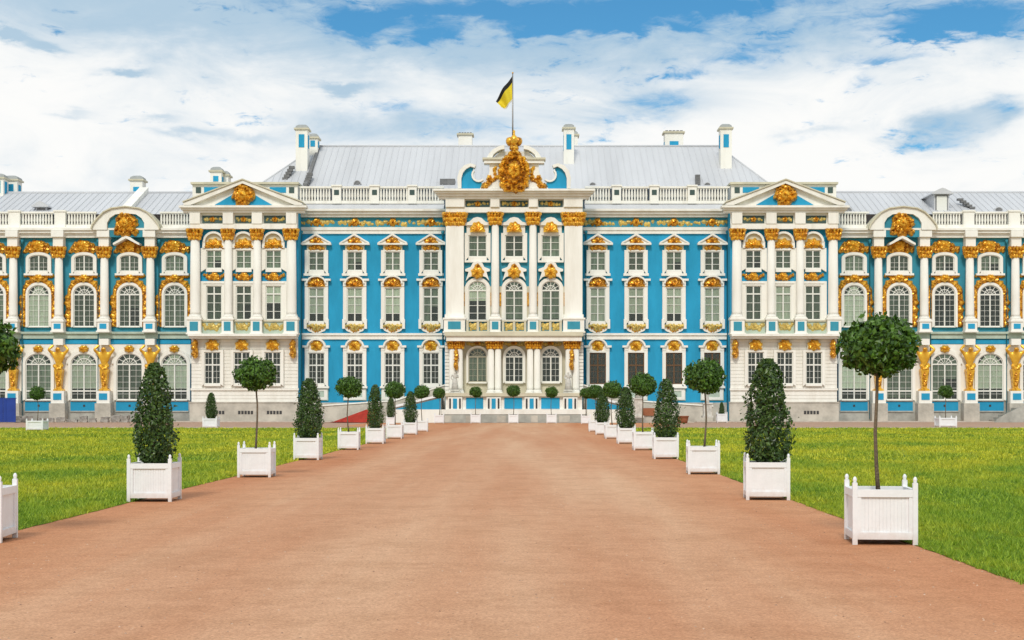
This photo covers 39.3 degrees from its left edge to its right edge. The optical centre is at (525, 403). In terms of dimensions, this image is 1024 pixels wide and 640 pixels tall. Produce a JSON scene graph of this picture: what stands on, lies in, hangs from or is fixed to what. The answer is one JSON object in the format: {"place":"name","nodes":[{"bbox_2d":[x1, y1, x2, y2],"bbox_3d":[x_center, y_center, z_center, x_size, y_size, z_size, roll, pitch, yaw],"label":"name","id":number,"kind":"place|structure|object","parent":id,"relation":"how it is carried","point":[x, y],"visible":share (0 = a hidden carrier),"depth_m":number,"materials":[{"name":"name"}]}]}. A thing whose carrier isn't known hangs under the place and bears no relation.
{"place":"outdoors","nodes":[
{"label":"outdoors","id":0,"kind":"place"},
{"bbox_2d":[0,426,428,529],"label":"lawn","id":1,"kind":"structure","parent":0,"point":[97,500],"depth_m":43.63,"materials":[{"name":"green plant"}]},
{"bbox_2d":[0,124,1023,422],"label":"palace","id":2,"kind":"structure","parent":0,"point":[494,272],"depth_m":136.19,"materials":[{"name":"blue paint"}]},
{"bbox_2d":[0,274,8,323],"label":"window","id":3,"kind":"structure","parent":2,"relation":"in","point":[4,287],"depth_m":136.29,"materials":[{"name":"white paint"}]},
{"bbox_2d":[18,274,54,327],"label":"window","id":4,"kind":"structure","parent":2,"relation":"in","point":[38,297],"depth_m":136.35,"materials":[{"name":"white paint"}]},
{"bbox_2d":[23,240,52,274],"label":"window","id":5,"kind":"structure","parent":2,"relation":"in","point":[38,262],"depth_m":136.29,"materials":[{"name":"white paint"}]},
{"bbox_2d":[21,345,55,400],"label":"window","id":6,"kind":"structure","parent":2,"relation":"in","point":[38,370],"depth_m":136.39,"materials":[{"name":"white paint"}]},
{"bbox_2d":[63,274,99,327],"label":"window","id":7,"kind":"structure","parent":2,"relation":"in","point":[81,301],"depth_m":136.35,"materials":[{"name":"white paint"}]},
{"bbox_2d":[68,240,97,274],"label":"window","id":8,"kind":"structure","parent":2,"relation":"in","point":[84,261],"depth_m":136.29,"materials":[{"name":"white paint"}]},
{"bbox_2d":[66,345,100,400],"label":"window","id":9,"kind":"structure","parent":2,"relation":"in","point":[83,368],"depth_m":136.32,"materials":[{"name":"white paint"}]},
{"bbox_2d":[109,274,145,327],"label":"window","id":10,"kind":"structure","parent":2,"relation":"in","point":[128,303],"depth_m":136.35,"materials":[{"name":"white paint"}]},
{"bbox_2d":[113,240,143,274],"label":"window","id":11,"kind":"structure","parent":2,"relation":"in","point":[129,262],"depth_m":136.29,"materials":[{"name":"white paint"}]},
{"bbox_2d":[112,345,146,400],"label":"window","id":12,"kind":"structure","parent":2,"relation":"in","point":[129,368],"depth_m":136.39,"materials":[{"name":"white paint"}]},
{"bbox_2d":[155,274,189,327],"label":"window","id":13,"kind":"structure","parent":2,"relation":"in","point":[174,299],"depth_m":136.35,"materials":[{"name":"white paint"}]},
{"bbox_2d":[157,345,191,400],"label":"window","id":14,"kind":"structure","parent":2,"relation":"in","point":[177,363],"depth_m":136.39,"materials":[{"name":"white paint"}]},
{"bbox_2d":[159,240,190,274],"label":"window","id":15,"kind":"structure","parent":2,"relation":"in","point":[174,262],"depth_m":136.29,"materials":[{"name":"white paint"}]},
{"bbox_2d":[200,272,223,319],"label":"window","id":16,"kind":"structure","parent":2,"relation":"in","point":[211,292],"depth_m":134.34,"materials":[{"name":"white paint"}]},
{"bbox_2d":[201,340,223,385],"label":"window","id":17,"kind":"structure","parent":2,"relation":"in","point":[212,358],"depth_m":134.24,"materials":[{"name":"white paint"}]},
{"bbox_2d":[201,231,224,271],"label":"window","id":18,"kind":"structure","parent":2,"relation":"in","point":[213,246],"depth_m":134.24,"materials":[{"name":"white paint"}]},
{"bbox_2d":[231,340,252,385],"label":"window","id":19,"kind":"structure","parent":2,"relation":"in","point":[241,351],"depth_m":134.11,"materials":[{"name":"white paint"}]},
{"bbox_2d":[232,272,252,319],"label":"window","id":20,"kind":"structure","parent":2,"relation":"in","point":[242,291],"depth_m":134.34,"materials":[{"name":"white paint"}]},
{"bbox_2d":[232,231,253,271],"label":"window","id":21,"kind":"structure","parent":2,"relation":"in","point":[242,244],"depth_m":134.24,"materials":[{"name":"white paint"}]},
{"bbox_2d":[262,340,283,385],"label":"window","id":22,"kind":"structure","parent":2,"relation":"in","point":[273,352],"depth_m":134.14,"materials":[{"name":"white paint"}]},
{"bbox_2d":[261,231,286,271],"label":"window","id":23,"kind":"structure","parent":2,"relation":"in","point":[273,250],"depth_m":134.24,"materials":[{"name":"white paint"}]},
{"bbox_2d":[261,272,286,319],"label":"window","id":24,"kind":"structure","parent":2,"relation":"in","point":[273,293],"depth_m":134.34,"materials":[{"name":"white paint"}]},
{"bbox_2d":[302,338,329,400],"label":"window","id":25,"kind":"structure","parent":2,"relation":"in","point":[316,350],"depth_m":136.32,"materials":[{"name":"white paint"}]},
{"bbox_2d":[301,233,331,275],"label":"window","id":26,"kind":"structure","parent":2,"relation":"in","point":[316,254],"depth_m":136.25,"materials":[{"name":"white paint"}]},
{"bbox_2d":[302,275,330,332],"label":"window","id":27,"kind":"structure","parent":2,"relation":"in","point":[316,287],"depth_m":136.25,"materials":[{"name":"white paint"}]},
{"bbox_2d":[339,233,369,275],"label":"window","id":28,"kind":"structure","parent":2,"relation":"in","point":[354,254],"depth_m":136.25,"materials":[{"name":"white paint"}]},
{"bbox_2d":[340,275,368,332],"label":"window","id":29,"kind":"structure","parent":2,"relation":"in","point":[354,286],"depth_m":136.25,"materials":[{"name":"white paint"}]},
{"bbox_2d":[341,338,368,400],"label":"window","id":30,"kind":"structure","parent":2,"relation":"in","point":[354,350],"depth_m":136.32,"materials":[{"name":"white paint"}]},
{"bbox_2d":[377,233,407,275],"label":"window","id":31,"kind":"structure","parent":2,"relation":"in","point":[392,254],"depth_m":136.25,"materials":[{"name":"white paint"}]},
{"bbox_2d":[378,275,406,332],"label":"window","id":32,"kind":"structure","parent":2,"relation":"in","point":[392,286],"depth_m":136.25,"materials":[{"name":"white paint"}]},
{"bbox_2d":[379,338,406,400],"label":"window","id":33,"kind":"structure","parent":2,"relation":"in","point":[392,350],"depth_m":136.32,"materials":[{"name":"white paint"}]},
{"bbox_2d":[416,233,444,275],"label":"window","id":34,"kind":"structure","parent":2,"relation":"in","point":[430,254],"depth_m":136.25,"materials":[{"name":"white paint"}]},
{"bbox_2d":[416,275,444,332],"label":"window","id":35,"kind":"structure","parent":2,"relation":"in","point":[430,287],"depth_m":136.25,"materials":[{"name":"white paint"}]},
{"bbox_2d":[417,338,444,388],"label":"window","id":36,"kind":"structure","parent":2,"relation":"in","point":[430,351],"depth_m":136.32,"materials":[{"name":"white paint"}]},
{"bbox_2d":[466,342,487,382],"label":"window","id":37,"kind":"structure","parent":2,"relation":"in","point":[477,355],"depth_m":133.85,"materials":[{"name":"white paint"}]},
{"bbox_2d":[464,261,490,320],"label":"window","id":38,"kind":"structure","parent":2,"relation":"in","point":[477,291],"depth_m":133.85,"materials":[{"name":"white paint"}]},
{"bbox_2d":[465,217,490,262],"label":"window","id":39,"kind":"structure","parent":2,"relation":"in","point":[477,237],"depth_m":133.75,"materials":[{"name":"white paint"}]},
{"bbox_2d":[501,217,526,262],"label":"window","id":40,"kind":"structure","parent":2,"relation":"in","point":[513,237],"depth_m":133.75,"materials":[{"name":"white paint"}]},
{"bbox_2d":[499,261,528,320],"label":"window","id":41,"kind":"structure","parent":2,"relation":"in","point":[513,293],"depth_m":133.78,"materials":[{"name":"white paint"}]},
{"bbox_2d":[503,342,524,382],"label":"window","id":42,"kind":"structure","parent":2,"relation":"in","point":[513,356],"depth_m":133.81,"materials":[{"name":"white paint"}]},
{"bbox_2d":[537,261,563,320],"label":"window","id":43,"kind":"structure","parent":2,"relation":"in","point":[550,291],"depth_m":133.85,"materials":[{"name":"white paint"}]},
{"bbox_2d":[538,217,563,262],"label":"window","id":44,"kind":"structure","parent":2,"relation":"in","point":[550,237],"depth_m":133.75,"materials":[{"name":"white paint"}]},
{"bbox_2d":[540,342,561,382],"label":"window","id":45,"kind":"structure","parent":2,"relation":"in","point":[550,356],"depth_m":133.91,"materials":[{"name":"white paint"}]},
{"bbox_2d":[583,275,611,332],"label":"window","id":46,"kind":"structure","parent":2,"relation":"in","point":[597,285],"depth_m":136.25,"materials":[{"name":"white paint"}]},
{"bbox_2d":[583,233,612,275],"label":"window","id":47,"kind":"structure","parent":2,"relation":"in","point":[597,252],"depth_m":136.25,"materials":[{"name":"white paint"}]},
{"bbox_2d":[584,338,611,387],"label":"window","id":48,"kind":"structure","parent":2,"relation":"in","point":[597,348],"depth_m":136.32,"materials":[{"name":"white paint"}]},
{"bbox_2d":[621,233,650,275],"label":"window","id":49,"kind":"structure","parent":2,"relation":"in","point":[635,254],"depth_m":136.25,"materials":[{"name":"white paint"}]},
{"bbox_2d":[622,338,649,400],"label":"window","id":50,"kind":"structure","parent":2,"relation":"in","point":[636,350],"depth_m":136.29,"materials":[{"name":"white paint"}]},
{"bbox_2d":[622,275,650,332],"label":"window","id":51,"kind":"structure","parent":2,"relation":"in","point":[636,286],"depth_m":136.25,"materials":[{"name":"white paint"}]},
{"bbox_2d":[659,233,688,275],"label":"window","id":52,"kind":"structure","parent":2,"relation":"in","point":[673,254],"depth_m":136.25,"materials":[{"name":"white paint"}]},
{"bbox_2d":[659,275,688,332],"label":"window","id":53,"kind":"structure","parent":2,"relation":"in","point":[674,286],"depth_m":136.25,"materials":[{"name":"white paint"}]},
{"bbox_2d":[660,338,687,400],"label":"window","id":54,"kind":"structure","parent":2,"relation":"in","point":[674,350],"depth_m":136.32,"materials":[{"name":"white paint"}]},
{"bbox_2d":[698,338,725,400],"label":"window","id":55,"kind":"structure","parent":2,"relation":"in","point":[712,348],"depth_m":136.32,"materials":[{"name":"white paint"}]},
{"bbox_2d":[697,233,727,275],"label":"window","id":56,"kind":"structure","parent":2,"relation":"in","point":[711,254],"depth_m":136.25,"materials":[{"name":"white paint"}]},
{"bbox_2d":[698,275,726,332],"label":"window","id":57,"kind":"structure","parent":2,"relation":"in","point":[712,286],"depth_m":136.25,"materials":[{"name":"white paint"}]},
{"bbox_2d":[741,231,766,271],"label":"window","id":58,"kind":"structure","parent":2,"relation":"in","point":[753,250],"depth_m":134.24,"materials":[{"name":"white paint"}]},
{"bbox_2d":[742,272,766,319],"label":"window","id":59,"kind":"structure","parent":2,"relation":"in","point":[754,293],"depth_m":134.34,"materials":[{"name":"white paint"}]},
{"bbox_2d":[744,340,766,385],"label":"window","id":60,"kind":"structure","parent":2,"relation":"in","point":[755,352],"depth_m":134.21,"materials":[{"name":"white paint"}]},
{"bbox_2d":[774,340,795,385],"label":"window","id":61,"kind":"structure","parent":2,"relation":"in","point":[785,357],"depth_m":134.21,"materials":[{"name":"white paint"}]},
{"bbox_2d":[775,231,795,271],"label":"window","id":62,"kind":"structure","parent":2,"relation":"in","point":[785,250],"depth_m":134.24,"materials":[{"name":"white paint"}]},
{"bbox_2d":[775,272,795,319],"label":"window","id":63,"kind":"structure","parent":2,"relation":"in","point":[785,290],"depth_m":134.34,"materials":[{"name":"white paint"}]},
{"bbox_2d":[803,340,824,385],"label":"window","id":64,"kind":"structure","parent":2,"relation":"in","point":[813,357],"depth_m":134.24,"materials":[{"name":"white paint"}]},
{"bbox_2d":[804,231,825,271],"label":"window","id":65,"kind":"structure","parent":2,"relation":"in","point":[814,245],"depth_m":134.24,"materials":[{"name":"white paint"}]},
{"bbox_2d":[804,272,826,319],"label":"window","id":66,"kind":"structure","parent":2,"relation":"in","point":[815,292],"depth_m":134.34,"materials":[{"name":"white paint"}]},
{"bbox_2d":[837,355,868,400],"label":"window","id":67,"kind":"structure","parent":2,"relation":"in","point":[852,386],"depth_m":136.39,"materials":[{"name":"white paint"}]},
{"bbox_2d":[838,240,868,274],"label":"window","id":68,"kind":"structure","parent":2,"relation":"in","point":[854,262],"depth_m":136.29,"materials":[{"name":"white paint"}]},
{"bbox_2d":[838,274,873,327],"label":"window","id":69,"kind":"structure","parent":2,"relation":"in","point":[853,297],"depth_m":136.35,"materials":[{"name":"white glass"}]},
{"bbox_2d":[885,240,914,274],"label":"window","id":70,"kind":"structure","parent":2,"relation":"in","point":[899,262],"depth_m":136.29,"materials":[{"name":"white paint"}]},
{"bbox_2d":[883,352,916,400],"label":"window","id":71,"kind":"structure","parent":2,"relation":"in","point":[901,387],"depth_m":136.39,"materials":[{"name":"white paint"}]},
{"bbox_2d":[883,274,918,327],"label":"window","id":72,"kind":"structure","parent":2,"relation":"in","point":[900,298],"depth_m":136.32,"materials":[{"name":"white paint"}]},
{"bbox_2d":[931,240,959,274],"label":"window","id":73,"kind":"structure","parent":2,"relation":"in","point":[945,262],"depth_m":136.29,"materials":[{"name":"white paint"}]},
{"bbox_2d":[928,345,962,400],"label":"window","id":74,"kind":"structure","parent":2,"relation":"in","point":[946,363],"depth_m":136.39,"materials":[{"name":"white glass"}]},
{"bbox_2d":[928,274,964,327],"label":"window","id":75,"kind":"structure","parent":2,"relation":"in","point":[947,301],"depth_m":136.35,"materials":[{"name":"grey glass"}]},
{"bbox_2d":[975,240,1005,274],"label":"window","id":76,"kind":"structure","parent":2,"relation":"in","point":[990,262],"depth_m":136.29,"materials":[{"name":"white paint"}]},
{"bbox_2d":[973,345,1007,400],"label":"window","id":77,"kind":"structure","parent":2,"relation":"in","point":[990,369],"depth_m":136.39,"materials":[{"name":"white glass"}]},
{"bbox_2d":[974,274,1009,327],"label":"window","id":78,"kind":"structure","parent":2,"relation":"in","point":[990,302],"depth_m":136.35,"materials":[{"name":"white paint"}]},
{"bbox_2d":[0,423,1023,639],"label":"path","id":79,"kind":"structure","parent":0,"point":[580,467],"depth_m":15.43,"materials":[{"name":"brown gravel"}]},
{"bbox_2d":[0,473,17,542],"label":"planter","id":80,"kind":"object","parent":79,"relation":"on","point":[8,509],"visible":1,"depth_m":17.90,"materials":[{"name":"white paint"}]},
{"bbox_2d":[0,319,24,373],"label":"topiary tree","id":81,"kind":"object","parent":80,"relation":"on","point":[10,352],"visible":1,"depth_m":17.76,"materials":[{"name":"green plant"}]},
{"bbox_2d":[127,453,181,501],"bbox_3d":[-6.517,1.284,25.177,0.770,0.820,0.770,0,0,0],"label":"planter","id":82,"kind":"object","parent":79,"relation":"on","point":[154,480],"visible":0.91,"depth_m":24.82,"materials":[{"name":"white paint"}]},
{"bbox_2d":[127,362,180,462],"bbox_3d":[-6.502,0.184,25.212,0.951,1.869,0.938,0,0,5],"label":"topiary tree","id":83,"kind":"object","parent":82,"relation":"on","point":[156,384],"visible":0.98,"depth_m":25.01,"materials":[{"name":"green plant"}]},
{"bbox_2d":[237,441,275,476],"bbox_3d":[-6.273,1.284,33.441,0.770,0.820,0.770,0,0,-1],"label":"planter","id":84,"kind":"object","parent":79,"relation":"on","point":[257,461],"visible":1,"depth_m":33.09,"materials":[{"name":"white paint"}]},
{"bbox_2d":[231,355,278,448],"bbox_3d":[-6.306,-0.013,33.427,1.028,2.261,1.032,0,0,29],"label":"topiary tree","id":85,"kind":"object","parent":84,"relation":"on","point":[252,374],"visible":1,"depth_m":33.21,"materials":[{"name":"green plant"}]},
{"bbox_2d":[293,432,322,459],"bbox_3d":[-6.625,1.284,43.658,0.770,0.820,0.770,0,0,1],"label":"planter","id":86,"kind":"object","parent":79,"relation":"on","point":[307,447],"visible":0.94,"depth_m":43.30,"materials":[{"name":"white paint"}]},
{"bbox_2d":[292,378,324,437],"bbox_3d":[-6.611,0.155,43.616,1.102,1.926,1.087,0,0,4],"label":"topiary tree","id":87,"kind":"object","parent":86,"relation":"on","point":[308,429],"visible":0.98,"depth_m":43.47,"materials":[{"name":"green plant"}]},
{"bbox_2d":[338,427,359,449],"bbox_3d":[-6.561,1.284,53.274,0.770,0.820,0.770,0,0,-1],"label":"planter","id":88,"kind":"object","parent":79,"relation":"on","point":[349,439],"visible":1,"depth_m":52.92,"materials":[{"name":"white paint"}]},
{"bbox_2d":[334,376,362,431],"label":"topiary tree","id":89,"kind":"object","parent":88,"relation":"on","point":[348,387],"visible":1,"depth_m":53.02,"materials":[{"name":"green plant"}]},
{"bbox_2d":[366,425,385,443],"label":"planter","id":90,"kind":"object","parent":79,"relation":"on","point":[375,434],"visible":0.96,"depth_m":61.05,"materials":[{"name":"white paint"}]},
{"bbox_2d":[365,384,385,427],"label":"topiary tree","id":91,"kind":"object","parent":90,"relation":"on","point":[374,411],"visible":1,"depth_m":61.27,"materials":[{"name":"green plant"}]},
{"bbox_2d":[595,420,609,434],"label":"planter","id":92,"kind":"object","parent":79,"relation":"on","point":[599,427],"visible":0.82,"depth_m":79.37,"materials":[{"name":"white paint"}]},
{"bbox_2d":[593,389,610,422],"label":"topiary tree","id":93,"kind":"object","parent":92,"relation":"on","point":[602,416],"visible":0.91,"depth_m":79.53,"materials":[{"name":"green plant"}]},
{"bbox_2d":[616,425,635,443],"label":"planter","id":94,"kind":"object","parent":79,"relation":"on","point":[623,434],"visible":0.77,"depth_m":61.06,"materials":[{"name":"white paint"}]},
{"bbox_2d":[612,387,636,427],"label":"topiary tree","id":95,"kind":"object","parent":94,"relation":"on","point":[625,398],"visible":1,"depth_m":61.22,"materials":[{"name":"green plant"}]},
{"bbox_2d":[632,428,653,449],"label":"planter","id":96,"kind":"object","parent":79,"relation":"on","point":[641,439],"visible":0.78,"depth_m":52.53,"materials":[{"name":"white paint"}]},
{"bbox_2d":[628,371,656,431],"bbox_3d":[4.326,-0.046,52.881,1.078,2.327,1.101,0,0,-39],"label":"topiary tree","id":97,"kind":"object","parent":96,"relation":"on","point":[644,384],"visible":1,"depth_m":52.63,"materials":[{"name":"green plant"}]},
{"bbox_2d":[652,432,678,458],"bbox_3d":[4.334,1.284,44.459,0.770,0.820,0.770,0,0,2],"label":"planter","id":98,"kind":"object","parent":79,"relation":"on","point":[665,446],"visible":0.94,"depth_m":44.10,"materials":[{"name":"white paint"}]},
{"bbox_2d":[649,378,684,436],"bbox_3d":[4.386,0.161,44.489,1.058,1.914,0.962,0,0,-34],"label":"topiary tree","id":99,"kind":"object","parent":98,"relation":"on","point":[667,396],"visible":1,"depth_m":44.28,"materials":[{"name":"green plant"}]},
{"bbox_2d":[686,440,719,473],"bbox_3d":[4.312,1.284,34.878,0.770,0.820,0.770,0,0,3],"label":"planter","id":100,"kind":"object","parent":79,"relation":"on","point":[702,459],"visible":1,"depth_m":34.52,"materials":[{"name":"white paint"}]},
{"bbox_2d":[681,357,727,446],"bbox_3d":[4.345,-0.021,34.898,1.063,2.277,1.066,0,0,41],"label":"topiary tree","id":101,"kind":"object","parent":100,"relation":"on","point":[703,379],"visible":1,"depth_m":34.63,"materials":[{"name":"green plant"}]},
{"bbox_2d":[743,452,789,499],"bbox_3d":[4.301,1.284,25.615,0.770,0.820,0.770,0,0,5],"label":"planter","id":102,"kind":"object","parent":79,"relation":"on","point":[770,479],"visible":0.91,"depth_m":25.26,"materials":[{"name":"white paint"}]},
{"bbox_2d":[739,358,798,461],"bbox_3d":[4.336,0.144,25.580,1.077,1.948,1.132,0,0,33],"label":"topiary tree","id":103,"kind":"object","parent":102,"relation":"on","point":[767,371],"visible":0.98,"depth_m":25.42,"materials":[{"name":"green plant"}]},
{"bbox_2d":[844,474,917,544],"bbox_3d":[4.350,1.284,17.590,0.770,0.820,0.770,0,0,5],"label":"planter","id":104,"kind":"object","parent":79,"relation":"on","point":[882,513],"visible":1,"depth_m":17.24,"materials":[{"name":"white paint"}]},
{"bbox_2d":[835,311,921,488],"bbox_3d":[4.328,-0.019,17.583,1.052,2.273,1.073,0,0,9],"label":"topiary tree","id":105,"kind":"object","parent":104,"relation":"on","point":[873,345],"visible":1,"depth_m":17.32,"materials":[{"name":"green plant"}]},
{"bbox_2d":[0,422,1023,427],"bbox_3d":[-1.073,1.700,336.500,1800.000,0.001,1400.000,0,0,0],"label":"ground","id":106,"kind":"structure","parent":0,"point":[682,425],"depth_m":118.70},
{"bbox_2d":[0,399,17,422],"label":"site hoarding","id":107,"kind":"object","parent":106,"relation":"on","point":[7,410],"visible":1,"depth_m":129.46,"materials":[{"name":"blue metal"}]},
{"bbox_2d":[319,384,444,422],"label":"carriage ramp","id":108,"kind":"structure","parent":106,"relation":"on","point":[358,411],"depth_m":130.55,"materials":[{"name":"stone"}]},
{"bbox_2d":[583,384,712,422],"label":"carriage ramp","id":109,"kind":"structure","parent":106,"relation":"on","point":[694,412],"depth_m":134.20,"materials":[{"name":"stone"}]},
{"bbox_2d":[0,0,1023,190],"label":"sky","id":110,"kind":"structure","parent":0,"point":[96,95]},
{"bbox_2d":[631,426,1023,584],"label":"lawn","id":111,"kind":"structure","parent":0,"point":[957,546],"depth_m":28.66,"materials":[{"name":"green plant"}]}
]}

